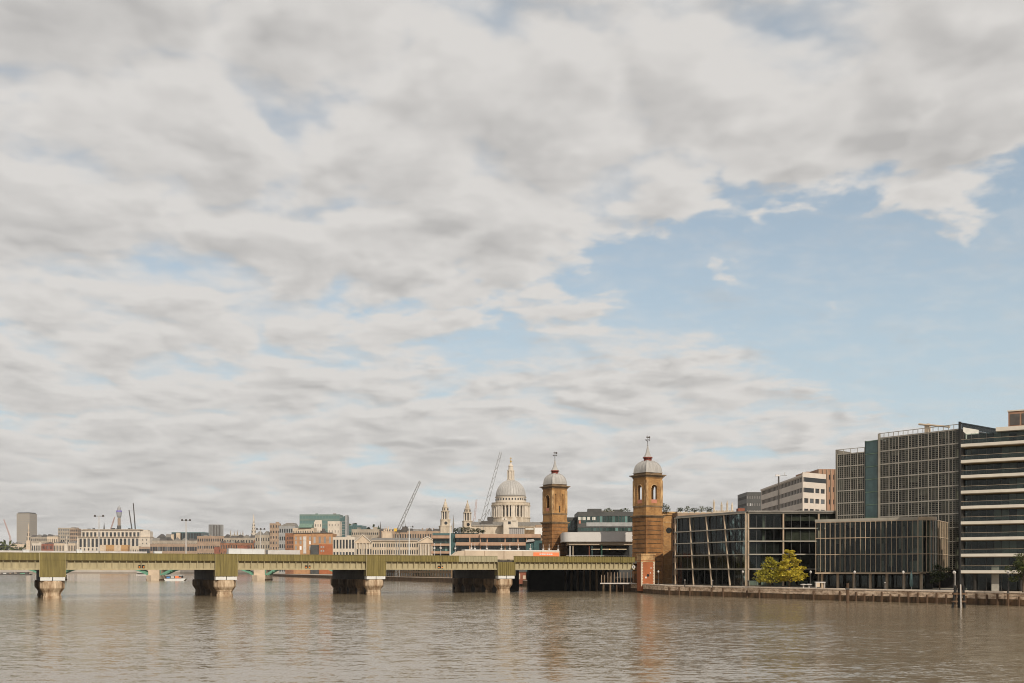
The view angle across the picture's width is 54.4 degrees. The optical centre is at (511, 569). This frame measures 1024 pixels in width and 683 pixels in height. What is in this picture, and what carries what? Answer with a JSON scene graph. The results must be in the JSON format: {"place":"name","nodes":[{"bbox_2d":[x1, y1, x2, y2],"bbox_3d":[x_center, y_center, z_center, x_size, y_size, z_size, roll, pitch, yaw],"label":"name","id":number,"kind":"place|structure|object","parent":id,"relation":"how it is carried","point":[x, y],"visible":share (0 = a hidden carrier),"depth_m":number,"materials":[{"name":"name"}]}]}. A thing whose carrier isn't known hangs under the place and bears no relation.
{"place":"outdoors","nodes":[
{"label":"outdoors","id":0,"kind":"place"},
{"bbox_2d":[279,523,298,573],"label":"gallery block","id":1,"kind":"structure","parent":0,"point":[286,528],"depth_m":1220.00,"materials":[{"name":"grey stone"}]},
{"bbox_2d":[285,528,336,573],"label":"orange brick block","id":2,"kind":"structure","parent":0,"point":[317,543],"depth_m":1079.50,"materials":[{"name":"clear brick"}]},
{"bbox_2d":[287,537,292,547],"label":"dark window","id":3,"kind":"structure","parent":2,"relation":"in","point":[287,537],"depth_m":1080.91,"materials":[{"name":"black glass"}]},
{"bbox_2d":[340,515,348,536],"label":"glass fin block","id":4,"kind":"structure","parent":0,"point":[344,520],"depth_m":1230.00,"materials":[{"name":"grey paint"}]},
{"bbox_2d":[333,535,357,554],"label":"white terrace","id":5,"kind":"structure","parent":0,"point":[344,545],"depth_m":859.11,"materials":[{"name":"clear stone"}]},
{"bbox_2d":[382,526,392,537],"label":"church tower","id":6,"kind":"structure","parent":0,"point":[386,534],"depth_m":880.00,"materials":[{"name":"beige stone"}]},
{"bbox_2d":[354,535,432,554],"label":"classical block","id":7,"kind":"structure","parent":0,"point":[380,546],"depth_m":761.00,"materials":[{"name":"beige stone"}]},
{"bbox_2d":[379,528,439,538],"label":"distant block","id":8,"kind":"structure","parent":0,"point":[421,533],"depth_m":981.46,"materials":[{"name":"beige stone"}]},
{"bbox_2d":[395,534,430,537],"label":"window","id":9,"kind":"structure","parent":8,"relation":"in","point":[395,534],"depth_m":981.30,"materials":[{"name":"grey glass"}]},
{"bbox_2d":[439,458,541,533],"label":"cathedral","id":10,"kind":"structure","parent":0,"point":[510,506],"depth_m":986.20,"materials":[{"name":"stone"}]},
{"bbox_2d":[0,573,1023,682],"bbox_3d":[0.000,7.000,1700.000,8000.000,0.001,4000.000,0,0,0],"label":"river water","id":11,"kind":"structure","parent":0,"point":[109,628],"depth_m":104.46,"materials":[{"name":"brown liquid"}]},
{"bbox_2d":[0,572,14,574],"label":"moored barge","id":12,"kind":"object","parent":11,"relation":"on","point":[7,573],"visible":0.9,"depth_m":1350.60,"materials":[{"name":"metal"}]},
{"bbox_2d":[15,572,31,574],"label":"moored barge","id":13,"kind":"object","parent":11,"relation":"on","point":[22,573],"visible":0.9,"depth_m":1300.30,"materials":[{"name":"metal"}]},
{"bbox_2d":[136,572,145,575],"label":"moored boat","id":14,"kind":"object","parent":11,"relation":"on","point":[140,574],"visible":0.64,"depth_m":1200.00,"materials":[{"name":"plastic"}]},
{"bbox_2d":[164,575,187,580],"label":"tour boat","id":15,"kind":"object","parent":11,"relation":"on","point":[177,576],"visible":0.95,"depth_m":630.35,"materials":[{"name":"white paint"}]},
{"bbox_2d":[30,570,331,580],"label":"arched bridge","id":16,"kind":"structure","parent":11,"relation":"in","point":[159,575],"depth_m":649.96,"materials":[{"name":"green stone"}]},
{"bbox_2d":[0,552,636,598],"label":"railway bridge","id":17,"kind":"structure","parent":11,"relation":"in","point":[214,574],"depth_m":275.38,"materials":[{"name":"green paint"}]},
{"bbox_2d":[0,550,146,552],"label":"platform fence","id":18,"kind":"object","parent":17,"relation":"on","point":[75,551],"visible":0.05,"depth_m":271.13,"materials":[{"name":"metal"}]},
{"bbox_2d":[94,515,103,552],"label":"floodlight mast","id":19,"kind":"object","parent":17,"relation":"on","point":[98,538],"visible":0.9,"depth_m":267.20,"materials":[{"name":"metal"}]},
{"bbox_2d":[181,519,190,553],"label":"floodlight mast","id":20,"kind":"object","parent":17,"relation":"on","point":[186,535],"visible":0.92,"depth_m":279.62,"materials":[{"name":"metal"}]},
{"bbox_2d":[227,549,264,553],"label":"site cabin","id":21,"kind":"object","parent":17,"relation":"on","point":[245,551],"visible":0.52,"depth_m":271.63,"materials":[{"name":"white metal"}]},
{"bbox_2d":[265,550,299,553],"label":"site cabin","id":22,"kind":"object","parent":17,"relation":"on","point":[282,551],"visible":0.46,"depth_m":276.38,"materials":[{"name":"white metal"}]},
{"bbox_2d":[405,526,412,554],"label":"floodlight mast","id":23,"kind":"object","parent":17,"relation":"on","point":[409,540],"visible":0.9,"depth_m":310.93,"materials":[{"name":"grey metal"}]},
{"bbox_2d":[449,523,450,555],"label":"floodlight mast","id":24,"kind":"object","parent":17,"relation":"on","point":[450,539],"visible":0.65,"depth_m":317.45,"materials":[{"name":"grey metal"}]},
{"bbox_2d":[450,549,559,559],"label":"train","id":25,"kind":"object","parent":17,"relation":"on","point":[505,554],"visible":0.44,"depth_m":310.27,"materials":[{"name":"white metal"}]},
{"bbox_2d":[560,532,632,556],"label":"station canopy","id":26,"kind":"object","parent":17,"relation":"on","point":[598,543],"visible":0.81,"depth_m":351.20,"materials":[{"name":"white metal"}]},
{"bbox_2d":[566,555,631,556],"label":"platform railing","id":27,"kind":"object","parent":17,"relation":"on","point":[599,555],"visible":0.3,"depth_m":345.98,"materials":[{"name":"metal"}]},
{"bbox_2d":[452,570,614,590],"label":"abutment wall","id":28,"kind":"structure","parent":11,"relation":"in","point":[587,580],"depth_m":342.04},
{"bbox_2d":[600,572,635,591],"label":"jetty walkway","id":29,"kind":"structure","parent":11,"relation":"in","point":[617,581],"depth_m":310.92,"materials":[{"name":"grey metal"}]},
{"bbox_2d":[845,583,849,602],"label":"mooring pile","id":30,"kind":"object","parent":11,"relation":"in","point":[847,588],"visible":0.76,"depth_m":206.76,"materials":[{"name":"wood"}]},
{"bbox_2d":[951,571,965,607],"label":"timber dolphin","id":31,"kind":"object","parent":11,"relation":"in","point":[959,592],"visible":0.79,"depth_m":183.80},
{"bbox_2d":[0,0,1023,544],"label":"sky","id":32,"kind":"structure","parent":0,"point":[272,261],"materials":[{"name":"white"}]},
{"bbox_2d":[526,539,542,570],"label":"teal shed","id":33,"kind":"structure","parent":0,"point":[536,545],"depth_m":419.50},
{"bbox_2d":[539,452,569,555],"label":"station tower","id":34,"kind":"structure","parent":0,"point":[554,487],"depth_m":368.29,"materials":[{"name":"brick"}]},
{"bbox_2d":[273,573,992,592],"bbox_3d":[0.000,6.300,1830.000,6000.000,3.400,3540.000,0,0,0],"label":"riverside ground","id":35,"kind":"structure","parent":0,"point":[741,587],"depth_m":244.54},
{"bbox_2d":[3,519,10,546],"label":"tower crane","id":36,"kind":"object","parent":35,"relation":"on","point":[7,531],"visible":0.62,"depth_m":2598.71,"materials":[{"name":"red metal"}]},
{"bbox_2d":[11,542,25,549],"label":"stone terrace","id":37,"kind":"structure","parent":35,"relation":"on","point":[18,544],"depth_m":2235.40,"materials":[{"name":"beige stone"}]},
{"bbox_2d":[17,512,36,542],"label":"slab tower","id":38,"kind":"structure","parent":35,"relation":"on","point":[24,519],"depth_m":2448.77,"materials":[{"name":"beige concrete"}]},
{"bbox_2d":[19,514,35,541],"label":"window","id":39,"kind":"structure","parent":38,"relation":"in","point":[19,514],"depth_m":2448.98,"materials":[{"name":"glass"}]},
{"bbox_2d":[26,523,30,550],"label":"steeple","id":40,"kind":"object","parent":35,"relation":"on","point":[28,544],"visible":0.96,"depth_m":2027.20,"materials":[{"name":"beige stone"}]},
{"bbox_2d":[32,542,41,550],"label":"stone terrace","id":41,"kind":"structure","parent":35,"relation":"on","point":[36,546],"depth_m":2224.14,"materials":[{"name":"beige stone"}]},
{"bbox_2d":[31,534,51,550],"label":"distant block","id":42,"kind":"structure","parent":35,"relation":"on","point":[38,538],"depth_m":2300.00,"materials":[{"name":"beige stone"}]},
{"bbox_2d":[41,542,53,550],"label":"brick terrace","id":43,"kind":"structure","parent":35,"relation":"on","point":[48,546],"depth_m":2212.61,"materials":[{"name":"red brick"}]},
{"bbox_2d":[47,535,59,542],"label":"gabled hall","id":44,"kind":"structure","parent":35,"relation":"on","point":[53,538],"depth_m":2225.82,"materials":[{"name":"beige stone"}]},
{"bbox_2d":[54,541,76,550],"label":"stone terrace","id":45,"kind":"structure","parent":35,"relation":"on","point":[59,546],"depth_m":2203.25,"materials":[{"name":"beige stone"}]},
{"bbox_2d":[58,527,73,541],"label":"distant block","id":46,"kind":"structure","parent":35,"relation":"on","point":[63,533],"depth_m":2351.04,"materials":[{"name":"beige stone"}]},
{"bbox_2d":[64,536,67,550],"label":"steeple","id":47,"kind":"object","parent":35,"relation":"on","point":[66,546],"visible":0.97,"depth_m":1982.67,"materials":[{"name":"stone"}]},
{"bbox_2d":[70,527,80,541],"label":"distant block","id":48,"kind":"structure","parent":35,"relation":"on","point":[75,532],"depth_m":2340.19,"materials":[{"name":"beige stone"}]},
{"bbox_2d":[100,545,129,550],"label":"ochre building","id":49,"kind":"structure","parent":35,"relation":"on","point":[114,547],"depth_m":1990.00,"materials":[{"name":"beige stone"}]},
{"bbox_2d":[77,528,153,550],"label":"palace block","id":50,"kind":"structure","parent":35,"relation":"on","point":[87,540],"depth_m":2041.98,"materials":[{"name":"beige stone"}]},
{"bbox_2d":[116,506,121,528],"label":"communications tower","id":51,"kind":"structure","parent":35,"relation":"on","point":[119,512],"depth_m":2995.66,"materials":[{"name":"grey concrete"}]},
{"bbox_2d":[0,570,253,574],"bbox_3d":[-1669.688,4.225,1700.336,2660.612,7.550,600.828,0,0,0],"label":"river wall","id":52,"kind":"structure","parent":35,"relation":"on","point":[125,572],"depth_m":1843.17,"materials":[{"name":"beige stone"}]},
{"bbox_2d":[133,503,135,528],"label":"tower crane","id":53,"kind":"object","parent":35,"relation":"on","point":[134,517],"visible":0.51,"depth_m":2299.07,"materials":[{"name":"metal"}]},
{"bbox_2d":[130,546,140,550],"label":"pale pavilion","id":54,"kind":"structure","parent":35,"relation":"on","point":[134,548],"depth_m":1990.00,"materials":[{"name":"beige stone"}]},
{"bbox_2d":[139,547,149,552],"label":"banded office","id":55,"kind":"structure","parent":35,"relation":"on","point":[145,549],"depth_m":1970.19,"materials":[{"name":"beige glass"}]},
{"bbox_2d":[157,534,170,538],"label":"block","id":56,"kind":"structure","parent":35,"relation":"on","point":[168,536],"depth_m":1919.04,"materials":[{"name":"glass"}]},
{"bbox_2d":[150,544,196,553],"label":"banded office","id":57,"kind":"structure","parent":35,"relation":"on","point":[175,548],"depth_m":1864.81,"materials":[{"name":"beige concrete"}]},
{"bbox_2d":[180,547,196,550],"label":"window","id":58,"kind":"structure","parent":57,"relation":"in","point":[181,548],"depth_m":1865.82,"materials":[{"name":"grey glass"}]},
{"bbox_2d":[152,537,196,543],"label":"beige block","id":59,"kind":"structure","parent":35,"relation":"on","point":[177,540],"depth_m":1883.95,"materials":[{"name":"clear stone"}]},
{"bbox_2d":[171,532,208,539],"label":"dark glass block","id":60,"kind":"structure","parent":35,"relation":"on","point":[181,535],"depth_m":1890.60,"materials":[{"name":"grey glass"}]},
{"bbox_2d":[197,535,224,553],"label":"beige block","id":61,"kind":"structure","parent":35,"relation":"on","point":[206,544],"depth_m":1782.59,"materials":[{"name":"clear stone"}]},
{"bbox_2d":[209,524,223,535],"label":"cylindrical tower","id":62,"kind":"structure","parent":35,"relation":"on","point":[216,529],"depth_m":1790.11,"materials":[{"name":"concrete"}]},
{"bbox_2d":[214,547,219,553],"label":"brick house","id":63,"kind":"structure","parent":35,"relation":"on","point":[216,550],"depth_m":1659.20,"materials":[{"name":"brown brick"}]},
{"bbox_2d":[220,541,252,553],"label":"brick warehouse","id":64,"kind":"structure","parent":35,"relation":"on","point":[224,546],"depth_m":1656.51,"materials":[{"name":"brown brick"}]},
{"bbox_2d":[224,534,254,542],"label":"beige block","id":65,"kind":"structure","parent":35,"relation":"on","point":[241,538],"depth_m":1661.76,"materials":[{"name":"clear stone"}]},
{"bbox_2d":[238,545,249,548],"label":"brick house","id":66,"kind":"structure","parent":35,"relation":"on","point":[243,547],"depth_m":1557.76,"materials":[{"name":"red brick"}]},
{"bbox_2d":[251,515,256,534],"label":"church spire","id":67,"kind":"structure","parent":35,"relation":"on","point":[253,530],"depth_m":1747.69,"materials":[{"name":"stone"}]},
{"bbox_2d":[255,531,278,553],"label":"beige block","id":68,"kind":"structure","parent":35,"relation":"on","point":[265,540],"depth_m":1530.50,"materials":[{"name":"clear stone"}]},
{"bbox_2d":[270,522,280,549],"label":"round stair block","id":69,"kind":"structure","parent":35,"relation":"on","point":[274,535],"depth_m":1527.74,"materials":[{"name":"beige stone"}]},
{"bbox_2d":[293,524,316,532],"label":"stone office","id":70,"kind":"structure","parent":35,"relation":"on","point":[305,528],"depth_m":1179.07,"materials":[{"name":"beige stone"}]},
{"bbox_2d":[314,520,321,531],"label":"stone office","id":71,"kind":"structure","parent":35,"relation":"on","point":[318,524],"depth_m":1191.34,"materials":[{"name":"beige stone"}]},
{"bbox_2d":[300,513,342,531],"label":"green office","id":72,"kind":"structure","parent":35,"relation":"on","point":[311,518],"depth_m":1350.19,"materials":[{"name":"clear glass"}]},
{"bbox_2d":[300,516,339,531],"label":"window","id":73,"kind":"structure","parent":72,"relation":"in","point":[304,517],"depth_m":1350.15,"materials":[{"name":"green glass"}]},
{"bbox_2d":[328,521,341,535],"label":"stone office","id":74,"kind":"structure","parent":35,"relation":"on","point":[334,527],"depth_m":1160.00,"materials":[{"name":"beige stone"}]},
{"bbox_2d":[349,524,366,536],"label":"terraced office","id":75,"kind":"structure","parent":35,"relation":"on","point":[353,526],"depth_m":1299.23,"materials":[{"name":"green glass"}]},
{"bbox_2d":[352,527,378,540],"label":"stone office","id":76,"kind":"structure","parent":35,"relation":"on","point":[369,534],"depth_m":1000.00,"materials":[{"name":"beige stone"}]},
{"bbox_2d":[394,481,420,576],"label":"tower crane","id":77,"kind":"object","parent":35,"relation":"on","point":[404,529],"visible":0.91,"depth_m":619.13,"materials":[{"name":"grey paint"}]},
{"bbox_2d":[386,570,451,577],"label":"wharf building","id":78,"kind":"structure","parent":35,"relation":"on","point":[426,573],"depth_m":604.92,"materials":[{"name":"grey concrete"}]},
{"bbox_2d":[272,574,630,591],"bbox_3d":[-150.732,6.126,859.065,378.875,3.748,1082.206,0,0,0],"label":"river wall","id":79,"kind":"structure","parent":35,"relation":"on","point":[627,587],"depth_m":594.66,"materials":[{"name":"stone"}]},
{"bbox_2d":[431,525,542,570],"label":"brown terrace office","id":80,"kind":"structure","parent":35,"relation":"on","point":[514,537],"depth_m":602.57,"materials":[{"name":"concrete"}]},
{"bbox_2d":[478,452,501,533],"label":"tower crane","id":81,"kind":"object","parent":35,"relation":"on","point":[489,520],"visible":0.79,"depth_m":638.95,"materials":[{"name":"grey paint"}]},
{"bbox_2d":[519,571,526,583],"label":"wharf hut","id":82,"kind":"object","parent":35,"relation":"on","point":[522,575],"visible":0.55,"depth_m":420.00,"materials":[{"name":"red brick"}]},
{"bbox_2d":[567,517,575,554],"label":"station office","id":83,"kind":"structure","parent":35,"relation":"on","point":[571,527],"depth_m":380.19,"materials":[{"name":"grey glass"}]},
{"bbox_2d":[574,509,632,581],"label":"station office","id":84,"kind":"structure","parent":35,"relation":"on","point":[595,520],"depth_m":372.00,"materials":[{"name":"grey glass"}]},
{"bbox_2d":[636,554,655,590],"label":"abutment block","id":85,"kind":"structure","parent":35,"relation":"on","point":[645,568],"depth_m":303.36,"materials":[{"name":"red brick"}]},
{"bbox_2d":[629,436,665,583],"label":"station tower","id":86,"kind":"structure","parent":35,"relation":"on","point":[647,476],"depth_m":324.67,"materials":[{"name":"brick"}]},
{"bbox_2d":[662,511,676,583],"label":"station flank wall","id":87,"kind":"structure","parent":35,"relation":"on","point":[667,549],"depth_m":328.57,"materials":[{"name":"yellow brick"}]},
{"bbox_2d":[672,508,744,583],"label":"terrace block","id":88,"kind":"structure","parent":35,"relation":"on","point":[674,515],"depth_m":327.00,"materials":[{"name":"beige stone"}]},
{"bbox_2d":[673,517,676,580],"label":"window","id":89,"kind":"structure","parent":88,"relation":"in","point":[673,517],"depth_m":328.21,"materials":[{"name":"black glass"}]},
{"bbox_2d":[674,511,854,586],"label":"glass office","id":90,"kind":"structure","parent":35,"relation":"on","point":[729,547],"depth_m":279.81,"materials":[{"name":"glass"}]},
{"bbox_2d":[775,473,786,510],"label":"roof mast","id":91,"kind":"object","parent":90,"relation":"on","point":[778,475],"visible":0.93,"depth_m":279.82,"materials":[{"name":"metal"}]},
{"bbox_2d":[753,557,790,586],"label":"quay tree","id":92,"kind":"object","parent":35,"relation":"on","point":[768,577],"visible":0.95,"depth_m":247.66,"materials":[{"name":"green plant"}]},
{"bbox_2d":[770,549,807,586],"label":"quay tree","id":93,"kind":"object","parent":35,"relation":"on","point":[792,573],"visible":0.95,"depth_m":246.03,"materials":[{"name":"yellow plant"}]},
{"bbox_2d":[760,472,825,510],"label":"white office","id":94,"kind":"structure","parent":35,"relation":"on","point":[805,491],"depth_m":342.56,"materials":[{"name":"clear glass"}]},
{"bbox_2d":[762,478,800,510],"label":"window","id":95,"kind":"structure","parent":94,"relation":"in","point":[763,492],"depth_m":357.50,"materials":[{"name":"black glass"}]},
{"bbox_2d":[803,477,825,492],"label":"strip window","id":96,"kind":"structure","parent":94,"relation":"in","point":[805,479],"depth_m":337.89,"materials":[{"name":"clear glass"}]},
{"bbox_2d":[815,582,824,587],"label":"kiosk","id":97,"kind":"object","parent":35,"relation":"on","point":[817,584],"visible":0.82,"depth_m":236.10,"materials":[{"name":"beige stone"}]},
{"bbox_2d":[810,469,835,510],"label":"brown office","id":98,"kind":"structure","parent":35,"relation":"on","point":[830,489],"depth_m":361.80,"materials":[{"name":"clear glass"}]},
{"bbox_2d":[631,583,1023,605],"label":"river wall","id":99,"kind":"structure","parent":35,"relation":"on","point":[1013,598],"depth_m":225.78,"materials":[{"name":"stone"}]},
{"bbox_2d":[815,517,950,588],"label":"glazed box office","id":100,"kind":"structure","parent":35,"relation":"on","point":[875,553],"depth_m":240.79,"materials":[{"name":"black glass"}]},
{"bbox_2d":[909,571,912,589],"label":"folded parasol","id":101,"kind":"object","parent":35,"relation":"on","point":[911,580],"visible":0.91,"depth_m":218.74,"materials":[{"name":"fabric"}]},
{"bbox_2d":[836,422,996,587],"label":"screen fronted office","id":102,"kind":"structure","parent":35,"relation":"on","point":[914,475],"depth_m":254.63,"materials":[{"name":"grey glass"}]},
{"bbox_2d":[929,564,951,589],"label":"quay tree","id":103,"kind":"object","parent":35,"relation":"on","point":[939,573],"visible":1,"depth_m":213.73,"materials":[{"name":"green plant"}]},
{"bbox_2d":[961,409,1023,590],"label":"office building","id":104,"kind":"structure","parent":35,"relation":"on","point":[994,494],"depth_m":204.53,"materials":[{"name":"black glass"}]},
{"bbox_2d":[711,500,733,512],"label":"church tower","id":105,"kind":"structure","parent":0,"point":[723,511],"depth_m":620.40,"materials":[{"name":"stone"}]},
{"bbox_2d":[738,492,760,510],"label":"grey office block","id":106,"kind":"structure","parent":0,"point":[749,501],"depth_m":450.00,"materials":[{"name":"grey concrete"}]},
{"bbox_2d":[1004,553,1023,592],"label":"quay tree","id":107,"kind":"object","parent":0,"point":[1020,568],"visible":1,"depth_m":188.01,"materials":[{"name":"green plant"}]},
{"bbox_3d":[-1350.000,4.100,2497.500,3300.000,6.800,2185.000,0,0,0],"label":"embankment road","id":108,"kind":"structure","parent":0,"visible":0},
{"bbox_2d":[0,539,25,550],"bbox_3d":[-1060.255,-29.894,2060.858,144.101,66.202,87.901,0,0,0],"label":"treeline","id":109,"kind":"object","parent":108,"relation":"on","point":[4,546],"visible":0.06,"depth_m":2056.31,"materials":[{"name":"green plant"}]}
]}

